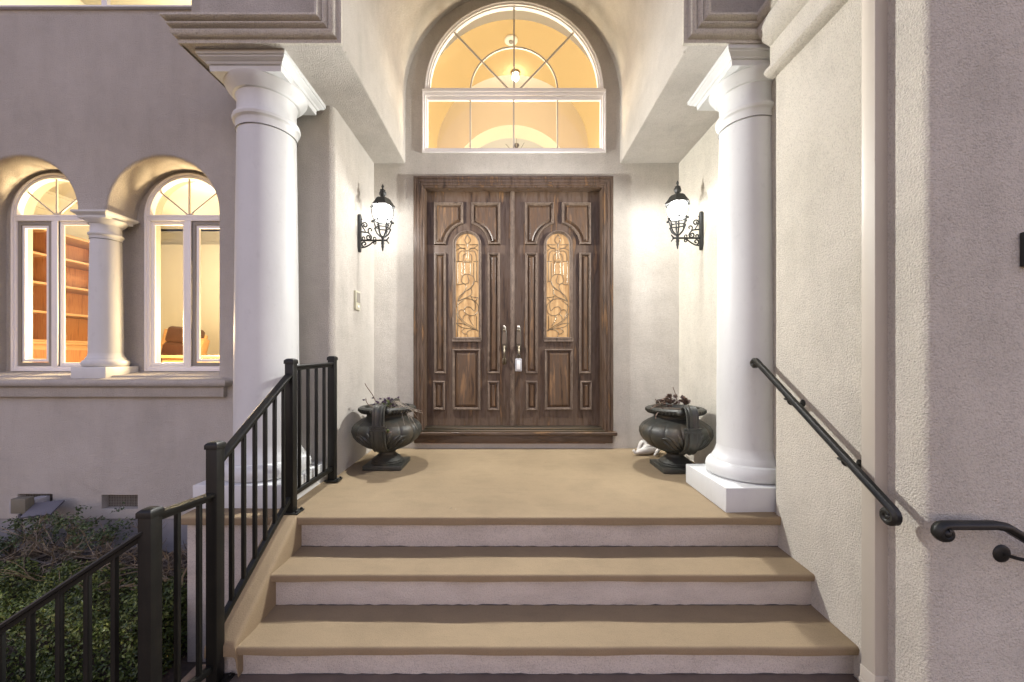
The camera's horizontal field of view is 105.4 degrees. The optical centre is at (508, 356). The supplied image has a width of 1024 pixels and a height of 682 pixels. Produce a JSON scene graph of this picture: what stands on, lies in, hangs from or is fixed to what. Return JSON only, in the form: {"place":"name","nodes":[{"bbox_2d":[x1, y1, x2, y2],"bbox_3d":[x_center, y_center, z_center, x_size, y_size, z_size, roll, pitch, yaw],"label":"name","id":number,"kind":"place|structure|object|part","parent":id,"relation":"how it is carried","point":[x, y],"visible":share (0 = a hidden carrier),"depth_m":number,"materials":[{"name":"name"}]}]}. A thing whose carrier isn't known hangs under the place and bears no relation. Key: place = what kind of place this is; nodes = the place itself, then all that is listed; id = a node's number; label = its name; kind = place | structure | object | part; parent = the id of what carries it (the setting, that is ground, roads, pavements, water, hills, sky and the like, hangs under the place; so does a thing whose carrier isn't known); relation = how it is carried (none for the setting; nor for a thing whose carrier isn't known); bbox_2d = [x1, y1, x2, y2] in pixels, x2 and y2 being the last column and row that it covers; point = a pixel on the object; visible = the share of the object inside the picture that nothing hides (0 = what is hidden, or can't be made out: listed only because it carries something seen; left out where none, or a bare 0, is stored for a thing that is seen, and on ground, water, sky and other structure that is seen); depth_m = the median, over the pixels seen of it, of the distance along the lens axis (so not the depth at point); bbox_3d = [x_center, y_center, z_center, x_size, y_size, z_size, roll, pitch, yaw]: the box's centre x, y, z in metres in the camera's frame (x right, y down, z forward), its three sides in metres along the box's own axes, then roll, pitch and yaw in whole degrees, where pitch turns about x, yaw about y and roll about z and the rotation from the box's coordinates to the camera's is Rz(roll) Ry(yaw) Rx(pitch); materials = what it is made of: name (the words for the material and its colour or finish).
{"place":"outdoors","nodes":[
{"label":"outdoors","id":0,"kind":"place"},
{"bbox_2d":[0,546,186,594],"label":"garden soil","id":1,"kind":"structure","parent":0,"point":[130,551],"depth_m":2.96,"materials":[{"name":"brown soil"}]},
{"bbox_2d":[0,526,32,560],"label":"shrub","id":2,"kind":"object","parent":1,"relation":"on","point":[11,550],"visible":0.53,"depth_m":2.90,"materials":[{"name":"green plant"}]},
{"bbox_2d":[0,512,73,560],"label":"shrub","id":3,"kind":"object","parent":1,"relation":"on","point":[16,524],"visible":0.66,"depth_m":2.91,"materials":[{"name":"green plant"}]},
{"bbox_2d":[28,502,124,560],"bbox_3d":[-3.200,1.350,2.923,0.468,0.444,0.400,0,0,-23],"label":"shrub","id":4,"kind":"object","parent":1,"relation":"on","point":[58,526],"visible":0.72,"depth_m":2.89,"materials":[{"name":"green plant"}]},
{"bbox_2d":[0,511,186,641],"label":"dead twigs","id":5,"kind":"object","parent":1,"relation":"on","point":[53,559],"visible":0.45,"depth_m":2.69,"materials":[{"name":"brown plant"}]},
{"bbox_2d":[64,517,135,563],"bbox_3d":[-2.991,1.392,2.853,0.369,0.359,0.312,0,0,-40],"label":"shrub","id":6,"kind":"object","parent":1,"relation":"on","point":[108,537],"visible":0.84,"depth_m":2.89,"materials":[{"name":"green plant"}]},
{"bbox_2d":[132,443,604,681],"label":"ground","id":7,"kind":"structure","parent":0,"point":[187,667],"depth_m":2.49,"materials":[{"name":"soil"}]},
{"bbox_2d":[0,556,186,681],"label":"hedge","id":8,"kind":"object","parent":7,"relation":"on","point":[16,597],"visible":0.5,"depth_m":2.21,"materials":[{"name":"green plant"}]},
{"bbox_2d":[0,0,1023,681],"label":"house","id":9,"kind":"structure","parent":7,"relation":"on","point":[218,172],"depth_m":3.10,"materials":[{"name":"paint"}]},
{"bbox_2d":[9,496,49,537],"bbox_3d":[-3.741,1.241,3.015,0.210,0.341,0.170,0,0,0],"label":"utility box","id":10,"kind":"object","parent":9,"relation":"attached to","point":[20,506],"visible":0.77,"depth_m":2.94,"materials":[{"name":"grey metal"}]},
{"bbox_2d":[20,500,64,518],"bbox_3d":[-3.537,1.157,2.960,0.205,0.094,0.117,0,0,-7],"label":"slate board","id":11,"kind":"object","parent":10,"relation":"on","point":[40,508],"visible":0.88,"depth_m":2.95,"materials":[{"name":"grey"}]},
{"bbox_2d":[11,173,88,370],"bbox_3d":[-3.900,-0.723,3.362,0.732,1.696,0.048,0,0,0],"label":"window","id":12,"kind":"structure","parent":9,"relation":"in","point":[55,224],"depth_m":3.35,"materials":[{"name":"white"}]},
{"bbox_2d":[33,229,88,362],"bbox_3d":[-5.685,-0.400,4.700,0.590,2.300,1.640,0,0,0],"label":"bookcase","id":13,"kind":"object","parent":9,"relation":"on","point":[76,291],"visible":0.09,"depth_m":4.96,"materials":[{"name":"brown wood"}]},
{"bbox_3d":[-5.413,0.260,4.300,0.015,0.680,0.700,0,0,0],"label":"cabinet door","id":14,"kind":"part","parent":13,"relation":"part of","materials":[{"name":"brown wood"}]},
{"bbox_3d":[-5.413,0.260,5.070,0.015,0.680,0.700,0,0,0],"label":"cabinet door","id":15,"kind":"part","parent":13,"relation":"part of","materials":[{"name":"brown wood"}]},
{"bbox_2d":[0,0,191,9],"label":"window","id":16,"kind":"structure","parent":9,"relation":"in","point":[105,4],"depth_m":3.20,"materials":[{"name":"white"}]},
{"bbox_2d":[144,173,219,370],"bbox_3d":[-2.757,-0.723,3.362,0.732,1.696,0.048,0,0,0],"label":"window","id":17,"kind":"structure","parent":9,"relation":"in","point":[192,224],"depth_m":3.35,"materials":[{"name":"white"}]},
{"bbox_2d":[161,326,209,362],"bbox_3d":[-4.410,0.169,5.113,0.620,1.161,0.526,0,0,0],"label":"office chair","id":18,"kind":"object","parent":9,"relation":"on","point":[172,341],"visible":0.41,"depth_m":5.18,"materials":[{"name":"brown leather"}]},
{"bbox_2d":[161,355,219,362],"bbox_3d":[-3.325,0.367,4.775,1.450,0.765,0.650,0,0,0],"label":"desk","id":19,"kind":"object","parent":9,"relation":"on","point":[172,358],"visible":0.06,"depth_m":4.50,"materials":[{"name":"brown wood"}]},
{"bbox_2d":[354,290,359,310],"bbox_3d":[-1.381,-0.508,3.550,0.030,0.173,0.100,0,0,0],"label":"intercom","id":20,"kind":"object","parent":9,"relation":"attached to","point":[357,300],"visible":1,"depth_m":3.52,"materials":[{"name":"beige plastic"}]},
{"bbox_2d":[357,184,394,252],"bbox_3d":[-1.222,-1.282,3.610,0.343,0.633,0.204,0,0,0],"label":"wall lantern","id":21,"kind":"object","parent":9,"relation":"attached to","point":[382,206],"depth_m":3.59,"materials":[{"name":"black metal"}]},
{"bbox_2d":[504,34,517,45],"bbox_3d":[0.027,-4.058,5.020,0.170,0.036,0.169,0,0,0],"label":"ceiling light","id":22,"kind":"object","parent":9,"relation":"attached to","point":[508,40],"visible":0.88,"depth_m":5.00,"materials":[{"name":"beige"}]},
{"bbox_2d":[422,1,605,152],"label":"transom window","id":23,"kind":"structure","parent":9,"relation":"in","point":[429,94],"depth_m":4.02,"materials":[{"name":"white"}]},
{"bbox_2d":[413,176,616,442],"bbox_3d":[0.060,-0.481,4.070,2.090,2.743,0.210,0,0,0],"label":"front door","id":24,"kind":"structure","parent":9,"relation":"in","point":[505,267],"depth_m":4.12,"materials":[{"name":"brown wood"}]},
{"bbox_2d":[515,354,521,371],"bbox_3d":[0.099,0.065,4.046,0.068,0.181,0.040,0,0,0],"label":"lockbox","id":25,"kind":"object","parent":24,"relation":"hanging from","point":[518,364],"visible":1,"depth_m":4.03,"materials":[{"name":"grey"}]},
{"bbox_2d":[511,70,519,81],"bbox_3d":[0.093,-4.016,5.600,0.130,0.120,0.130,0,0,0],"label":"ceiling light","id":26,"kind":"object","parent":9,"relation":"attached to","point":[517,73],"visible":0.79,"depth_m":5.57,"materials":[{"name":"white glass"}]},
{"bbox_2d":[665,180,703,249],"bbox_3d":[1.583,-1.282,3.540,0.343,0.633,0.204,0,0,0],"label":"wall lantern","id":27,"kind":"object","parent":9,"relation":"attached to","point":[677,203],"depth_m":3.52,"materials":[{"name":"black metal"}]},
{"bbox_2d":[750,358,902,525],"bbox_3d":[1.615,0.354,2.053,0.115,0.689,0.961,0,0,0],"label":"handrail","id":28,"kind":"object","parent":9,"relation":"attached to","point":[890,513],"visible":0.97,"depth_m":1.84,"materials":[{"name":"black metal"}]},
{"bbox_2d":[859,0,889,681],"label":"downspout","id":29,"kind":"object","parent":9,"relation":"attached to","point":[873,665],"visible":1,"depth_m":1.72,"materials":[{"name":"beige metal"}]},
{"bbox_2d":[930,520,1023,562],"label":"handrail","id":30,"kind":"object","parent":9,"relation":"attached to","point":[942,530],"visible":1,"depth_m":1.45,"materials":[{"name":"black metal"}]},
{"bbox_2d":[1020,232,1023,265],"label":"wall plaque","id":31,"kind":"object","parent":9,"relation":"attached to","point":[1021,248],"depth_m":1.54,"materials":[{"name":"black metal"}]},
{"bbox_2d":[181,448,858,677],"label":"entry steps","id":32,"kind":"structure","parent":7,"relation":"on","point":[546,561],"depth_m":2.15,"materials":[{"name":"concrete"},{"name":"stucco"}]},
{"bbox_2d":[0,356,342,681],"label":"stair railing","id":33,"kind":"object","parent":32,"relation":"on","point":[147,538],"visible":1,"depth_m":1.81,"materials":[{"name":"black metal"}]},
{"bbox_2d":[351,398,421,470],"bbox_3d":[-1.075,0.678,3.450,0.597,0.573,0.600,0,0,39],"label":"urn","id":34,"kind":"object","parent":32,"relation":"on","point":[372,426],"visible":0.93,"depth_m":3.26,"materials":[{"name":"grey metal"}]},
{"bbox_2d":[362,384,421,432],"bbox_3d":[-1.009,0.433,3.391,0.382,0.399,0.468,0,0,-45],"label":"potted plant","id":35,"kind":"object","parent":34,"relation":"in","point":[390,404],"visible":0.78,"depth_m":3.40,"materials":[{"name":"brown plant"}]},
{"bbox_2d":[639,399,713,473],"bbox_3d":[1.435,0.679,3.370,0.596,0.573,0.601,0,0,42],"label":"urn","id":36,"kind":"object","parent":32,"relation":"on","point":[676,433],"visible":0.95,"depth_m":3.18,"materials":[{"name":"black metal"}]},
{"bbox_2d":[650,387,690,418],"bbox_3d":[1.367,0.391,3.343,0.360,0.257,0.183,0,0,-11],"label":"potted plant","id":37,"kind":"object","parent":36,"relation":"in","point":[684,400],"visible":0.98,"depth_m":3.34,"materials":[{"name":"plant"}]},
{"bbox_2d":[181,664,858,681],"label":"path","id":38,"kind":"structure","parent":0,"point":[191,674],"depth_m":1.86,"materials":[{"name":"beige concrete"}]},
{"bbox_2d":[632,440,660,455],"bbox_3d":[1.366,0.870,3.779,0.345,0.155,0.165,0,0,-26],"label":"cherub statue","id":39,"kind":"object","parent":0,"point":[644,447],"visible":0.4,"depth_m":3.75,"materials":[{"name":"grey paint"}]}
]}

